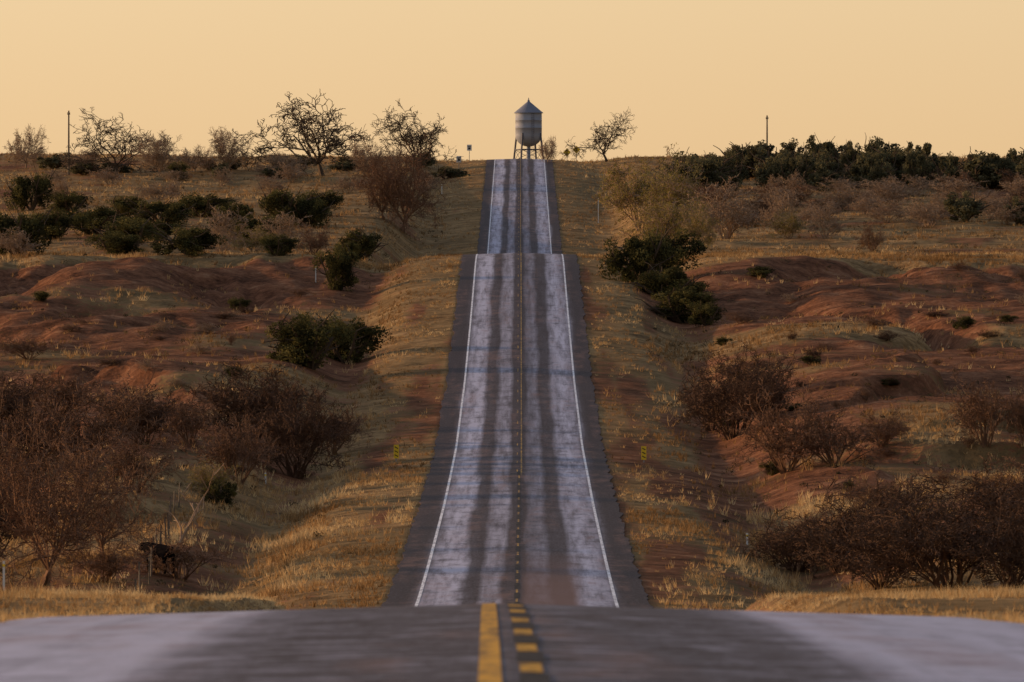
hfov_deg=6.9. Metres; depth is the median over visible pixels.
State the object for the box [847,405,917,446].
bare shrub
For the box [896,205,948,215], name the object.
pale shrub
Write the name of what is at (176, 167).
juniper bush
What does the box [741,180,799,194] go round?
bare shrub
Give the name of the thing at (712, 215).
pale shrub
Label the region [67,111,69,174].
utility pole
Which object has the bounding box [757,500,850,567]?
bare shrub
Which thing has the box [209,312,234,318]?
bare shrub
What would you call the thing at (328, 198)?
juniper bush
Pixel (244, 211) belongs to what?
juniper bush
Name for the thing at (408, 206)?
bare tree
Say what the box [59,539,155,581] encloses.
bare shrub
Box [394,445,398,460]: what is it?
object marker sign
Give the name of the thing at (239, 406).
bare shrub
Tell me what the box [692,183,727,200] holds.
bare shrub
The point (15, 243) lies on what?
pale shrub
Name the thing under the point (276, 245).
juniper bush
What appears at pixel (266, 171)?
juniper tree
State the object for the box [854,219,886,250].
bare shrub
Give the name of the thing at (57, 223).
juniper bush
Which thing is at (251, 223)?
bush
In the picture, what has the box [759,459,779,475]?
juniper bush
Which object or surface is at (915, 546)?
bare shrub
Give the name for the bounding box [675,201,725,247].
budding shrub
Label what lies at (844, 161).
juniper tree
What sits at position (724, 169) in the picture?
juniper tree
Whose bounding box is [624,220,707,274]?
juniper bush
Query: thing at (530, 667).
yellow dashed line
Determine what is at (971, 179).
bare shrub
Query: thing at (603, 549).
white edge line
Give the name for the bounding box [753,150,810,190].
juniper tree
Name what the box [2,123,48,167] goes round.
bare tree
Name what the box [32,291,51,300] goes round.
juniper bush
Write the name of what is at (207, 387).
pale shrub
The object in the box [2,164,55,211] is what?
juniper bush
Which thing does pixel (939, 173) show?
bare shrub
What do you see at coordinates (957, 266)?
bare shrub
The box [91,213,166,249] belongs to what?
juniper bush
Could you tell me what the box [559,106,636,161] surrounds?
bare tree
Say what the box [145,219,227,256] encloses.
juniper bush
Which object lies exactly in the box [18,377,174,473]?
bare shrub
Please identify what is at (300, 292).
bare shrub
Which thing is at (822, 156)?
juniper tree
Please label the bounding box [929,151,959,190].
juniper tree
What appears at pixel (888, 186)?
pale shrub
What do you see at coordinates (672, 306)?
juniper bush
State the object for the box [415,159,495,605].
white edge line
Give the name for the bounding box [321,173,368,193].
pale shrub
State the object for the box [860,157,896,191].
juniper tree
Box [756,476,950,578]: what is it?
bare shrub
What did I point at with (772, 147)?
juniper tree
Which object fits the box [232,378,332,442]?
bare shrub
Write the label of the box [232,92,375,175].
bare tree
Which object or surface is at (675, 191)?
budding shrub
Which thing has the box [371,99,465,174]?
leafing tree
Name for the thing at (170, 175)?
pale shrub
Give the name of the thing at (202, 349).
pale shrub
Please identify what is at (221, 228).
pale shrub
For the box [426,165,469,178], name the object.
juniper tree
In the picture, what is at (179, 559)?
bare shrub
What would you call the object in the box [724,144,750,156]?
juniper tree
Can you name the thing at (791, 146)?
juniper tree
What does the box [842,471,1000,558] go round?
bare shrub
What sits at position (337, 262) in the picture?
juniper bush
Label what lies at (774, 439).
bare shrub
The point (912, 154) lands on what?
juniper tree
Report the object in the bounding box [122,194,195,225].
juniper bush
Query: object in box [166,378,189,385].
pale shrub
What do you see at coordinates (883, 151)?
juniper tree
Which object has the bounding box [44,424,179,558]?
bare tree
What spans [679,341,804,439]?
bare shrub
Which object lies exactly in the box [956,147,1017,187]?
juniper tree
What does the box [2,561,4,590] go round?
delineator post
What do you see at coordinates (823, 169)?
juniper tree
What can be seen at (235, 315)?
pale shrub
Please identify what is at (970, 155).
juniper tree
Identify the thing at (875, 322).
bare shrub
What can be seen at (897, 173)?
juniper tree
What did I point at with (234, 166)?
juniper tree
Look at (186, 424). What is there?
bare shrub
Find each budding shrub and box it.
[184,459,240,490]
[228,223,282,251]
[592,143,694,230]
[617,193,701,242]
[639,162,715,220]
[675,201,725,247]
[764,207,805,238]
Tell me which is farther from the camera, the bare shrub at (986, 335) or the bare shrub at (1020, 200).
the bare shrub at (1020, 200)
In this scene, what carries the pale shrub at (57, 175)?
on the ground at (258, 283)
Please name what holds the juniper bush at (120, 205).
on the ground at (258, 283)
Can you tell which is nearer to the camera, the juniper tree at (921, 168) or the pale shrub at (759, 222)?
the pale shrub at (759, 222)
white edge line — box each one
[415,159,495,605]
[544,160,618,606]
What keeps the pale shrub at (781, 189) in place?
on the ground at (258, 283)
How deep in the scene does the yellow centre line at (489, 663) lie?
59.80 m
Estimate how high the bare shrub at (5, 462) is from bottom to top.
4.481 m
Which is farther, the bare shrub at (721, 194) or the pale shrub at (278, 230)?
the bare shrub at (721, 194)
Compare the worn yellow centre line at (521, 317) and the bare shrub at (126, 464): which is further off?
the worn yellow centre line at (521, 317)
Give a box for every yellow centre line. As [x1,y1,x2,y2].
[478,603,501,681]
[520,159,521,475]
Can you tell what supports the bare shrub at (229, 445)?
on the ground at (258, 283)
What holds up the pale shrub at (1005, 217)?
on the ground at (258, 283)
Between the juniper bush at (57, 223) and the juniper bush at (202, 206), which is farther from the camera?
the juniper bush at (202, 206)
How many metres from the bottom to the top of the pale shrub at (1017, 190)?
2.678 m
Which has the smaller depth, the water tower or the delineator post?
the delineator post
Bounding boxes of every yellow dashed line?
[508,603,542,671]
[516,201,519,601]
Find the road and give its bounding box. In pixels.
[0,159,1023,681]
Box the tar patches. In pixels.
[507,471,550,681]
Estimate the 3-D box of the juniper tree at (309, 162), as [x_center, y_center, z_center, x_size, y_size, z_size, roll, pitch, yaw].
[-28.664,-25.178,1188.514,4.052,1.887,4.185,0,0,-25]
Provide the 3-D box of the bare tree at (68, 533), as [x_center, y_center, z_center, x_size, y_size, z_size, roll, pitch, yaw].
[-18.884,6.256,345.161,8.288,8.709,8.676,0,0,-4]
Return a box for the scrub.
[0,157,1023,594]
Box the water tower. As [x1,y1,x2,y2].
[513,98,543,158]
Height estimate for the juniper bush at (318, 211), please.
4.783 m
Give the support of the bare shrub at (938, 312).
on the ground at (258, 283)
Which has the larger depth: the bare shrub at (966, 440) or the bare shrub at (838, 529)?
the bare shrub at (966, 440)
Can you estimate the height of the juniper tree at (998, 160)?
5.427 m
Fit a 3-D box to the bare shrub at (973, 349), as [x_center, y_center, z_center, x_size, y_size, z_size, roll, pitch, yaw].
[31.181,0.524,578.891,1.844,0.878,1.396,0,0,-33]
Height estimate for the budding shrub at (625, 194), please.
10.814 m
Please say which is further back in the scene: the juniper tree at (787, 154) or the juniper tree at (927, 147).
the juniper tree at (927, 147)
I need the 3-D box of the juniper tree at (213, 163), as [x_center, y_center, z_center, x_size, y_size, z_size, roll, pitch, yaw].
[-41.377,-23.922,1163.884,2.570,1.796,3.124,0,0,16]
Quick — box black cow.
[139,542,174,573]
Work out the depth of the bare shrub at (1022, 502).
350.98 m
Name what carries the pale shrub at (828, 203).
on the ground at (258, 283)
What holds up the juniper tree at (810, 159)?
on the ground at (258, 283)
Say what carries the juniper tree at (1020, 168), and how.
on the ground at (258, 283)
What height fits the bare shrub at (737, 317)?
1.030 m
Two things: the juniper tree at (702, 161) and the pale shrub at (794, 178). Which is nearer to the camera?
the pale shrub at (794, 178)
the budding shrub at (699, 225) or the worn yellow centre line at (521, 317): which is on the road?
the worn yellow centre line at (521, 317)
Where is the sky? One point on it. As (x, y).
(695, 75)
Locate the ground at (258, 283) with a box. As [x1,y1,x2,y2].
[0,153,1023,619]
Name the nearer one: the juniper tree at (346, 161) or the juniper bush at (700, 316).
the juniper bush at (700, 316)
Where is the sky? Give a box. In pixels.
[0,0,1023,161]
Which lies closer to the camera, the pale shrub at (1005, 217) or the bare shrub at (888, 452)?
the bare shrub at (888, 452)
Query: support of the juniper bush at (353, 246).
on the ground at (258, 283)
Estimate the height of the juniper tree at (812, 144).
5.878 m
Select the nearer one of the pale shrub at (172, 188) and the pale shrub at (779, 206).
the pale shrub at (779, 206)
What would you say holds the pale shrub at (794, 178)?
on the ground at (258, 283)
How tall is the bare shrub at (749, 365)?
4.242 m
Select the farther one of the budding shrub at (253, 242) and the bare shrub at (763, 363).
the budding shrub at (253, 242)
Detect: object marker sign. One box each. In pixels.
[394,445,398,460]
[641,446,645,461]
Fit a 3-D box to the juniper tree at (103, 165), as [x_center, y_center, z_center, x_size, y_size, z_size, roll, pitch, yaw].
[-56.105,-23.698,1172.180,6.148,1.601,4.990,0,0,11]
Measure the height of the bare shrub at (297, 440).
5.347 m
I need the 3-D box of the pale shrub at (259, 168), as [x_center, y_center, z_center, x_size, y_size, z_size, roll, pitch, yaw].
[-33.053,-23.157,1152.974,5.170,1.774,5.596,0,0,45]
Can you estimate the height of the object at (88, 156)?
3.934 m
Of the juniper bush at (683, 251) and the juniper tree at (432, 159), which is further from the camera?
the juniper tree at (432, 159)
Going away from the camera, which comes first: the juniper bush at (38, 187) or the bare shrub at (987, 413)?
the bare shrub at (987, 413)
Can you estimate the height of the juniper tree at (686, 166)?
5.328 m
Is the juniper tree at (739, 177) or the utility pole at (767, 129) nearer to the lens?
the juniper tree at (739, 177)
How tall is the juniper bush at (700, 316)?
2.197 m
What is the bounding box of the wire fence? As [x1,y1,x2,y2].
[133,483,179,593]
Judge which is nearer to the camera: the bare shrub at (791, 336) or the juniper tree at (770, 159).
the bare shrub at (791, 336)
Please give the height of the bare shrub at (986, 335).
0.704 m
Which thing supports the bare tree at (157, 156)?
on the ground at (258, 283)
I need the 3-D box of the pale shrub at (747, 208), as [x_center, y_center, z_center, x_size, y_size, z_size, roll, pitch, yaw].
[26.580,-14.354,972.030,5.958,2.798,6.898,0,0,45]
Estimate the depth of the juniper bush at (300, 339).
575.90 m
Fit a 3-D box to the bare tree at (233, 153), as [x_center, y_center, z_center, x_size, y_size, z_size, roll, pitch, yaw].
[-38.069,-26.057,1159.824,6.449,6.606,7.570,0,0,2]
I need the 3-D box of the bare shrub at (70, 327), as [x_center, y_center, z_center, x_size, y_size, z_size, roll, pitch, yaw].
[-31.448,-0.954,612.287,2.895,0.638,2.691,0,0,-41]
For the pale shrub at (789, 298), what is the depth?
672.83 m
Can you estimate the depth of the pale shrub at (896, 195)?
1033.11 m
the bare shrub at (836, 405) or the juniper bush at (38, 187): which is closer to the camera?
the bare shrub at (836, 405)
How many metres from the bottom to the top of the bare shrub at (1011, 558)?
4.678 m
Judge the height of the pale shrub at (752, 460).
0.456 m
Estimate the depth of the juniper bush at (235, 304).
660.94 m
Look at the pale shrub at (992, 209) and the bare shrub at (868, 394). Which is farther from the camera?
the pale shrub at (992, 209)
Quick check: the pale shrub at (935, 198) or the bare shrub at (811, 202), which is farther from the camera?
the bare shrub at (811, 202)
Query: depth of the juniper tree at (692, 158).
1064.65 m
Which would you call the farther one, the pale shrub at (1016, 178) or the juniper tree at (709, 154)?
the juniper tree at (709, 154)
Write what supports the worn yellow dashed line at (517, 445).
on the road
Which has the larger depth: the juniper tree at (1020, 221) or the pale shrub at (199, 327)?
the juniper tree at (1020, 221)
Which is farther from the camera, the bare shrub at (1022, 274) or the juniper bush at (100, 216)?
the juniper bush at (100, 216)
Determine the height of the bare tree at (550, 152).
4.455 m
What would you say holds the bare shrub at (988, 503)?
on the ground at (258, 283)
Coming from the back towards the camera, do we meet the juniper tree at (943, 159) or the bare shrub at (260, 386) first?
the juniper tree at (943, 159)
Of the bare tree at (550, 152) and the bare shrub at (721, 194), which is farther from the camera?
the bare tree at (550, 152)
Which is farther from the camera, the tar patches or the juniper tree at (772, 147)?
the juniper tree at (772, 147)
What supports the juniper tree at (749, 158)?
on the ground at (258, 283)
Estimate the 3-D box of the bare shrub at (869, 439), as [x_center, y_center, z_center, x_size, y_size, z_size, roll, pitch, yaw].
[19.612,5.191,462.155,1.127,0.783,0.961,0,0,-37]
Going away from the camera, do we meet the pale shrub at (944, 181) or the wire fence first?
the wire fence
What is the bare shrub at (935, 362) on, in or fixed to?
on the ground at (258, 283)
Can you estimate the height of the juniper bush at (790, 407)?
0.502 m
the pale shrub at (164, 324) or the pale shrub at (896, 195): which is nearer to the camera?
the pale shrub at (164, 324)
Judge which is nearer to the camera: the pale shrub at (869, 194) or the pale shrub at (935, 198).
the pale shrub at (935, 198)
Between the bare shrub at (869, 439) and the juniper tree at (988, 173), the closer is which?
the bare shrub at (869, 439)
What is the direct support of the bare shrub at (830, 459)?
on the ground at (258, 283)
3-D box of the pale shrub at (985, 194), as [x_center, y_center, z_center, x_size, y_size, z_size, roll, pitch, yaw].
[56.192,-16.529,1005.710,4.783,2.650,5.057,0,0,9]
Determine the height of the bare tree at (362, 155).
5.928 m
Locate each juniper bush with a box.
[0,200,52,254]
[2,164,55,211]
[31,207,91,239]
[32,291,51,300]
[46,189,95,212]
[62,203,136,234]
[83,229,143,255]
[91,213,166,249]
[104,194,148,214]
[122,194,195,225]
[130,218,184,240]
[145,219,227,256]
[164,160,190,179]
[178,191,237,217]
[200,479,236,508]
[206,201,253,228]
[220,366,244,375]
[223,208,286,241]
[227,296,252,309]
[258,182,323,224]
[259,232,300,255]
[264,310,356,369]
[274,191,334,227]
[298,186,344,210]
[310,242,359,291]
[313,313,391,363]
[330,240,367,261]
[335,227,387,260]
[597,219,677,281]
[621,262,710,298]
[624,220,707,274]
[635,286,724,322]
[685,300,727,327]
[715,336,732,345]
[743,265,775,278]
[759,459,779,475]
[784,402,803,409]
[800,354,826,364]
[841,481,855,490]
[880,378,900,385]
[947,314,976,329]
[998,314,1018,321]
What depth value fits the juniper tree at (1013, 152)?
1122.70 m
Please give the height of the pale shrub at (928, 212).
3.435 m
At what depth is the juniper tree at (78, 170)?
1161.78 m
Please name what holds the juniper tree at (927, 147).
on the ground at (258, 283)
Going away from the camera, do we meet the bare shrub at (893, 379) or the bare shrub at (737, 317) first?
the bare shrub at (893, 379)
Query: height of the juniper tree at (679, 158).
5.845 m
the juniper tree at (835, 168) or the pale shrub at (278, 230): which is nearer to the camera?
the pale shrub at (278, 230)
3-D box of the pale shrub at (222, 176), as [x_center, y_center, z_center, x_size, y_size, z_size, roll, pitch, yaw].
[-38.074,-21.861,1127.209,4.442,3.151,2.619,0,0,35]
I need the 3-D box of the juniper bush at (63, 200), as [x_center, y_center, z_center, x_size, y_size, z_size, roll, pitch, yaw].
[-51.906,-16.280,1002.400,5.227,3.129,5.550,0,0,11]
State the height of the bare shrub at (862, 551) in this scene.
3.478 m
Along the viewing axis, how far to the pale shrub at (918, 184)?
1088.19 m
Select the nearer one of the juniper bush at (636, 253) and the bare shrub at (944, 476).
the bare shrub at (944, 476)
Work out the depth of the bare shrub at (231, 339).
595.97 m
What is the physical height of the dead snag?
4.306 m
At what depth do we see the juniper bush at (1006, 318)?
623.61 m
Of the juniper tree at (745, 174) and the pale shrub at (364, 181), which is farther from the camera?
the juniper tree at (745, 174)
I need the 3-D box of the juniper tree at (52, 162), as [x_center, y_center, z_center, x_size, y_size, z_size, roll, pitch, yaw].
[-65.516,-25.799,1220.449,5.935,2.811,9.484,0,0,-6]
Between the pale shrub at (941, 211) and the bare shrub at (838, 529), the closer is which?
the bare shrub at (838, 529)
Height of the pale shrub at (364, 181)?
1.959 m
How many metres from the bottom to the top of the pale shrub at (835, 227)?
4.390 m
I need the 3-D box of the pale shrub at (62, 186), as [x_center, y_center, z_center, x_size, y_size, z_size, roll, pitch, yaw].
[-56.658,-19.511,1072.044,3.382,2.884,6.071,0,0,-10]
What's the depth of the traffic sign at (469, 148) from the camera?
1268.95 m
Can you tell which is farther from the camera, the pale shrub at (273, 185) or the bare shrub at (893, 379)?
the pale shrub at (273, 185)
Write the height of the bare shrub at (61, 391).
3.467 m
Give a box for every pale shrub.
[0,227,40,256]
[39,170,70,181]
[48,176,73,192]
[84,165,131,184]
[127,180,179,199]
[135,358,157,370]
[155,319,173,331]
[159,170,196,180]
[164,177,182,197]
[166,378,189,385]
[184,341,213,353]
[189,381,218,394]
[191,203,256,252]
[193,322,223,332]
[208,165,240,186]
[216,310,249,318]
[249,163,278,175]
[253,174,286,192]
[261,211,315,244]
[271,161,307,182]
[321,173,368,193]
[350,177,376,189]
[385,153,408,167]
[677,173,764,238]
[697,212,723,227]
[726,203,761,225]
[744,457,757,463]
[751,213,800,225]
[753,184,797,201]
[755,192,799,232]
[759,187,804,211]
[765,175,787,187]
[778,169,808,193]
[781,293,798,301]
[797,206,821,222]
[799,197,853,210]
[800,201,846,238]
[804,181,884,210]
[804,199,849,217]
[815,177,867,191]
[836,188,889,205]
[840,165,849,181]
[844,194,879,213]
[854,178,911,202]
[860,173,909,192]
[862,196,907,222]
[863,181,932,203]
[896,174,943,194]
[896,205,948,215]
[902,198,953,226]
[917,205,949,218]
[926,174,970,193]
[927,178,993,200]
[927,190,946,214]
[970,191,1007,210]
[974,205,1023,224]
[981,193,1019,219]
[998,178,1023,196]
[1002,173,1023,194]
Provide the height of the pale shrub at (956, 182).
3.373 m
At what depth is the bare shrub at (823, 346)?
585.96 m
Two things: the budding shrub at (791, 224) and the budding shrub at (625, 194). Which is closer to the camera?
the budding shrub at (791, 224)
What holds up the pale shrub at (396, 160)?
on the ground at (258, 283)
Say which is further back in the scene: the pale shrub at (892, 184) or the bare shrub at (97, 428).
the pale shrub at (892, 184)
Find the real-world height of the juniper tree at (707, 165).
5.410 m
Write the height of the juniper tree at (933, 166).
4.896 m
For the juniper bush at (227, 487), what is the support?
on the ground at (258, 283)
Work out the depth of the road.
83.47 m
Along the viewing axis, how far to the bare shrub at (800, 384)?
525.93 m
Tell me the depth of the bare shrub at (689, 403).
517.93 m
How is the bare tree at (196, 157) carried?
on the ground at (258, 283)
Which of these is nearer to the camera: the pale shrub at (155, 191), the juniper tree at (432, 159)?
the pale shrub at (155, 191)
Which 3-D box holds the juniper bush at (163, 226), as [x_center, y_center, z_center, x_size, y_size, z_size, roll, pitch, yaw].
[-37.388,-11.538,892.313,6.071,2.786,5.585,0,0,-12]
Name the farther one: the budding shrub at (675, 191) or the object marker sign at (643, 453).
the budding shrub at (675, 191)
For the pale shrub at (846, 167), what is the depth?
1127.05 m
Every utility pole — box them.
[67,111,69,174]
[766,115,767,145]
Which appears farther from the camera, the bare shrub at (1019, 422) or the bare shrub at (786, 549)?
the bare shrub at (1019, 422)
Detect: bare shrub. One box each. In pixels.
[0,335,74,359]
[0,369,44,430]
[0,372,112,487]
[0,447,103,540]
[0,466,48,559]
[4,360,134,415]
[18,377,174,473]
[53,323,86,331]
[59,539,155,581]
[77,423,181,493]
[86,383,178,444]
[94,357,126,365]
[104,529,256,579]
[144,387,238,445]
[147,334,172,339]
[162,403,281,484]
[171,361,326,444]
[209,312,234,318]
[224,331,235,344]
[225,462,255,472]
[228,306,253,312]
[232,373,287,412]
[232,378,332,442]
[234,384,361,478]
[280,287,315,296]
[293,220,337,253]
[296,399,375,454]
[670,376,734,430]
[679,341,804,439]
[688,184,761,203]
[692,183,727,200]
[707,344,792,394]
[721,311,756,323]
[721,365,799,427]
[722,211,752,226]
[725,377,859,473]
[729,506,860,572]
[739,189,784,217]
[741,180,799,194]
[747,360,776,367]
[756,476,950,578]
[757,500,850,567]
[773,183,817,205]
[780,390,889,464]
[785,194,847,208]
[785,332,797,339]
[791,380,807,386]
[794,510,936,589]
[801,345,824,357]
[813,340,841,350]
[821,471,959,513]
[826,399,845,408]
[836,491,1021,590]
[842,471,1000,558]
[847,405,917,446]
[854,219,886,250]
[855,315,890,327]
[859,387,874,400]
[864,431,878,441]
[873,329,907,340]
[875,446,895,456]
[883,376,901,385]
[909,460,1023,544]
[914,309,948,316]
[922,368,1023,446]
[929,166,962,180]
[931,358,942,364]
[931,470,956,482]
[933,172,981,192]
[939,481,1023,589]
[944,452,1023,513]
[950,261,969,269]
[955,435,980,447]
[958,344,980,353]
[972,329,1005,337]
[973,193,1023,205]
[981,461,1023,569]
[995,168,1022,187]
[1000,377,1023,443]
[1012,267,1023,279]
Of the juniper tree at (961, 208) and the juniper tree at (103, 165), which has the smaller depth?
the juniper tree at (961, 208)
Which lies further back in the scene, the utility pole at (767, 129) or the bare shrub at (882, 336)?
the utility pole at (767, 129)
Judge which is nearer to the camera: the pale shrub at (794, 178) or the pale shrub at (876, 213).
the pale shrub at (876, 213)
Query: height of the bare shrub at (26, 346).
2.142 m
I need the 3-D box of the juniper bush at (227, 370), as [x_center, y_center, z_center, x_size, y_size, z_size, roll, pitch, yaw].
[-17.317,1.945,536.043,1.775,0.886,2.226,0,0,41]
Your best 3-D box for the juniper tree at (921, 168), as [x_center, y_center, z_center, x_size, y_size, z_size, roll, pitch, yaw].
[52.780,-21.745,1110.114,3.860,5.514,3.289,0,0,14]
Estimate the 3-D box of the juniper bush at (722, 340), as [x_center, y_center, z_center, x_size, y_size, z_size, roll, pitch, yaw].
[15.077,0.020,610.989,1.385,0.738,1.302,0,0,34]
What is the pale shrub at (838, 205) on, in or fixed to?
on the ground at (258, 283)
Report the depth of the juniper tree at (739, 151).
1156.47 m
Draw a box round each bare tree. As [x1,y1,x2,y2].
[0,399,147,589]
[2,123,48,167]
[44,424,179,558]
[57,107,179,173]
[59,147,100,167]
[129,129,187,175]
[174,145,218,171]
[209,125,254,169]
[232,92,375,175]
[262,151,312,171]
[341,124,457,234]
[344,140,403,180]
[352,155,414,218]
[538,134,557,161]
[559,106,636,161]
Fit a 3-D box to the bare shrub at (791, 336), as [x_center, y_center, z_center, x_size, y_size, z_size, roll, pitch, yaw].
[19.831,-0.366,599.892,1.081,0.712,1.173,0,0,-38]
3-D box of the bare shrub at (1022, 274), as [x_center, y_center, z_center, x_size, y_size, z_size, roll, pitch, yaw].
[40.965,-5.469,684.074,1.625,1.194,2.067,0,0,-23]
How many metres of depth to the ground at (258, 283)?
587.90 m
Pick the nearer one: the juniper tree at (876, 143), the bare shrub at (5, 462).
the bare shrub at (5, 462)
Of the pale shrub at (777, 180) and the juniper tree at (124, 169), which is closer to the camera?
the pale shrub at (777, 180)
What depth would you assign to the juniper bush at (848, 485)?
433.89 m
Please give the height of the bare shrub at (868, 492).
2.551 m
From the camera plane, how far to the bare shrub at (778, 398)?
500.40 m
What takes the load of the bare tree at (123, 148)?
on the ground at (258, 283)
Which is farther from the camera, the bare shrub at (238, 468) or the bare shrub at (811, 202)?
the bare shrub at (811, 202)
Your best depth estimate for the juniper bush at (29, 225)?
721.25 m
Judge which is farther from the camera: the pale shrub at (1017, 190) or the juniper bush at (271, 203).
the pale shrub at (1017, 190)
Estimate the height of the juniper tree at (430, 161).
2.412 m
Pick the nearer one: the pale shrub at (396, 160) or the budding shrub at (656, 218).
the budding shrub at (656, 218)
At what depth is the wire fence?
377.99 m
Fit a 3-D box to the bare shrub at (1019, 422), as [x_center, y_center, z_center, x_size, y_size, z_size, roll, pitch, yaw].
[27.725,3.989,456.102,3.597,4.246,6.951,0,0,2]
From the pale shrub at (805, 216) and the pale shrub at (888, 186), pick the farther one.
the pale shrub at (888, 186)
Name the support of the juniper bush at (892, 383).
on the ground at (258, 283)
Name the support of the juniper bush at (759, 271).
on the ground at (258, 283)
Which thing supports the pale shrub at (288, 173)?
on the ground at (258, 283)
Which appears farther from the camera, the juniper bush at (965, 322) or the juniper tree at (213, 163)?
the juniper tree at (213, 163)
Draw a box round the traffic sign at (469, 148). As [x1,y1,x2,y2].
[467,145,471,160]
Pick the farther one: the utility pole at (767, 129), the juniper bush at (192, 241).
the utility pole at (767, 129)
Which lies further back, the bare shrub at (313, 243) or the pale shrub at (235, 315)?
the bare shrub at (313, 243)
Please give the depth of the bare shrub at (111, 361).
540.94 m
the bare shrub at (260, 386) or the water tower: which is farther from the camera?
the water tower
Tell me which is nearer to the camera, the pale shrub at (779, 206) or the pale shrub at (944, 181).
the pale shrub at (779, 206)
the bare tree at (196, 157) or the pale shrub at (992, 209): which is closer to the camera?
the pale shrub at (992, 209)
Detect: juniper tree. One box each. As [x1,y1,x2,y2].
[36,151,72,168]
[66,162,101,174]
[91,163,113,171]
[104,162,134,171]
[198,160,217,169]
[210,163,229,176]
[222,160,243,169]
[261,168,286,177]
[295,153,317,165]
[327,162,357,170]
[334,156,355,164]
[409,151,435,166]
[423,150,437,166]
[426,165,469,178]
[652,148,704,175]
[671,152,718,176]
[672,156,699,181]
[674,152,708,169]
[681,155,742,191]
[686,153,739,179]
[704,151,724,157]
[713,142,795,176]
[720,141,807,173]
[721,151,743,190]
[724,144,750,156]
[724,148,751,179]
[729,139,774,177]
[733,147,803,172]
[752,156,796,186]
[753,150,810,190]
[776,150,818,191]
[780,138,805,156]
[783,148,839,186]
[800,132,838,154]
[803,157,836,190]
[808,150,837,188]
[814,146,844,180]
[819,141,853,171]
[833,141,860,174]
[839,149,897,188]
[844,149,876,188]
[849,147,912,185]
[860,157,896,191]
[861,133,903,154]
[871,147,932,185]
[872,147,890,157]
[902,154,930,188]
[904,141,936,157]
[916,154,946,181]
[919,154,940,162]
[925,156,969,169]
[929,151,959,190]
[943,189,997,221]
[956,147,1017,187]
[958,158,1019,187]
[963,153,994,161]
[982,152,1013,187]
[994,155,1023,186]
[996,195,1023,223]
[1008,147,1023,166]
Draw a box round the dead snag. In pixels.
[159,463,224,549]
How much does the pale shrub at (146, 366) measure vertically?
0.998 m
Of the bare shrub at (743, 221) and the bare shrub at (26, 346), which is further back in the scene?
the bare shrub at (743, 221)
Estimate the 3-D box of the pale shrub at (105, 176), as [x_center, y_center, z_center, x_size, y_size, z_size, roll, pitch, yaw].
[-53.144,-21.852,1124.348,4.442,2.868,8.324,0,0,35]
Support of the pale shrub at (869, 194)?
on the ground at (258, 283)
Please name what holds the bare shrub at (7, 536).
on the ground at (258, 283)
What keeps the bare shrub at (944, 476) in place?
on the ground at (258, 283)
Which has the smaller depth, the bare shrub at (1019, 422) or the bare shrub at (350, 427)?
the bare shrub at (1019, 422)
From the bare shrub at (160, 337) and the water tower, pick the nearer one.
the bare shrub at (160, 337)
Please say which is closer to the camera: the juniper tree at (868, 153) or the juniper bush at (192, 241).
the juniper bush at (192, 241)
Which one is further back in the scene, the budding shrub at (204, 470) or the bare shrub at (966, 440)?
the bare shrub at (966, 440)
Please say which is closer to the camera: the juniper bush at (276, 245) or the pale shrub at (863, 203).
the juniper bush at (276, 245)
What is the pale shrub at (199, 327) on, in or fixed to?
on the ground at (258, 283)
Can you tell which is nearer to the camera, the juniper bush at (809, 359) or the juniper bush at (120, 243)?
the juniper bush at (809, 359)
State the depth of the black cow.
355.58 m
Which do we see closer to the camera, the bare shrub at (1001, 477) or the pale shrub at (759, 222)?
the bare shrub at (1001, 477)
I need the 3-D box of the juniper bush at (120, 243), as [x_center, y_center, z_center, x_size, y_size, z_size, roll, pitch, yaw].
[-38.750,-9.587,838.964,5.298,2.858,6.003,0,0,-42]
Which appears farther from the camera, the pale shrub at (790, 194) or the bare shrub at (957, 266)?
the pale shrub at (790, 194)
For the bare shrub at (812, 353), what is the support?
on the ground at (258, 283)
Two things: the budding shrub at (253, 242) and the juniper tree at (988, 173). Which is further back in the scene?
the juniper tree at (988, 173)
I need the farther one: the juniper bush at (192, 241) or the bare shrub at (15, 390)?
the juniper bush at (192, 241)
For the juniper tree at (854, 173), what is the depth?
1119.52 m
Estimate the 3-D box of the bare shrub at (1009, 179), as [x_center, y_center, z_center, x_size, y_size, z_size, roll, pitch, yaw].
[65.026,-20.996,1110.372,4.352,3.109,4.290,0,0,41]
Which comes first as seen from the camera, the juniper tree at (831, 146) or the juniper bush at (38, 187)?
the juniper bush at (38, 187)
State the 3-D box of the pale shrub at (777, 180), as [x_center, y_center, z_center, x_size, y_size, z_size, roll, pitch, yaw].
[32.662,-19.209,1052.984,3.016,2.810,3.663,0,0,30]
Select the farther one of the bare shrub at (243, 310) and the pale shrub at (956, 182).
the pale shrub at (956, 182)
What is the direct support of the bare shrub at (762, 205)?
on the ground at (258, 283)
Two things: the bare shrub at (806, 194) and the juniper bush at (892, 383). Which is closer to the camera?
the juniper bush at (892, 383)
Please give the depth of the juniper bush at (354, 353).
598.84 m
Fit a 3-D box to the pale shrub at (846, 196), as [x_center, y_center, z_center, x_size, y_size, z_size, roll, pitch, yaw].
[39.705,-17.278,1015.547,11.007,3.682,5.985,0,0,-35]

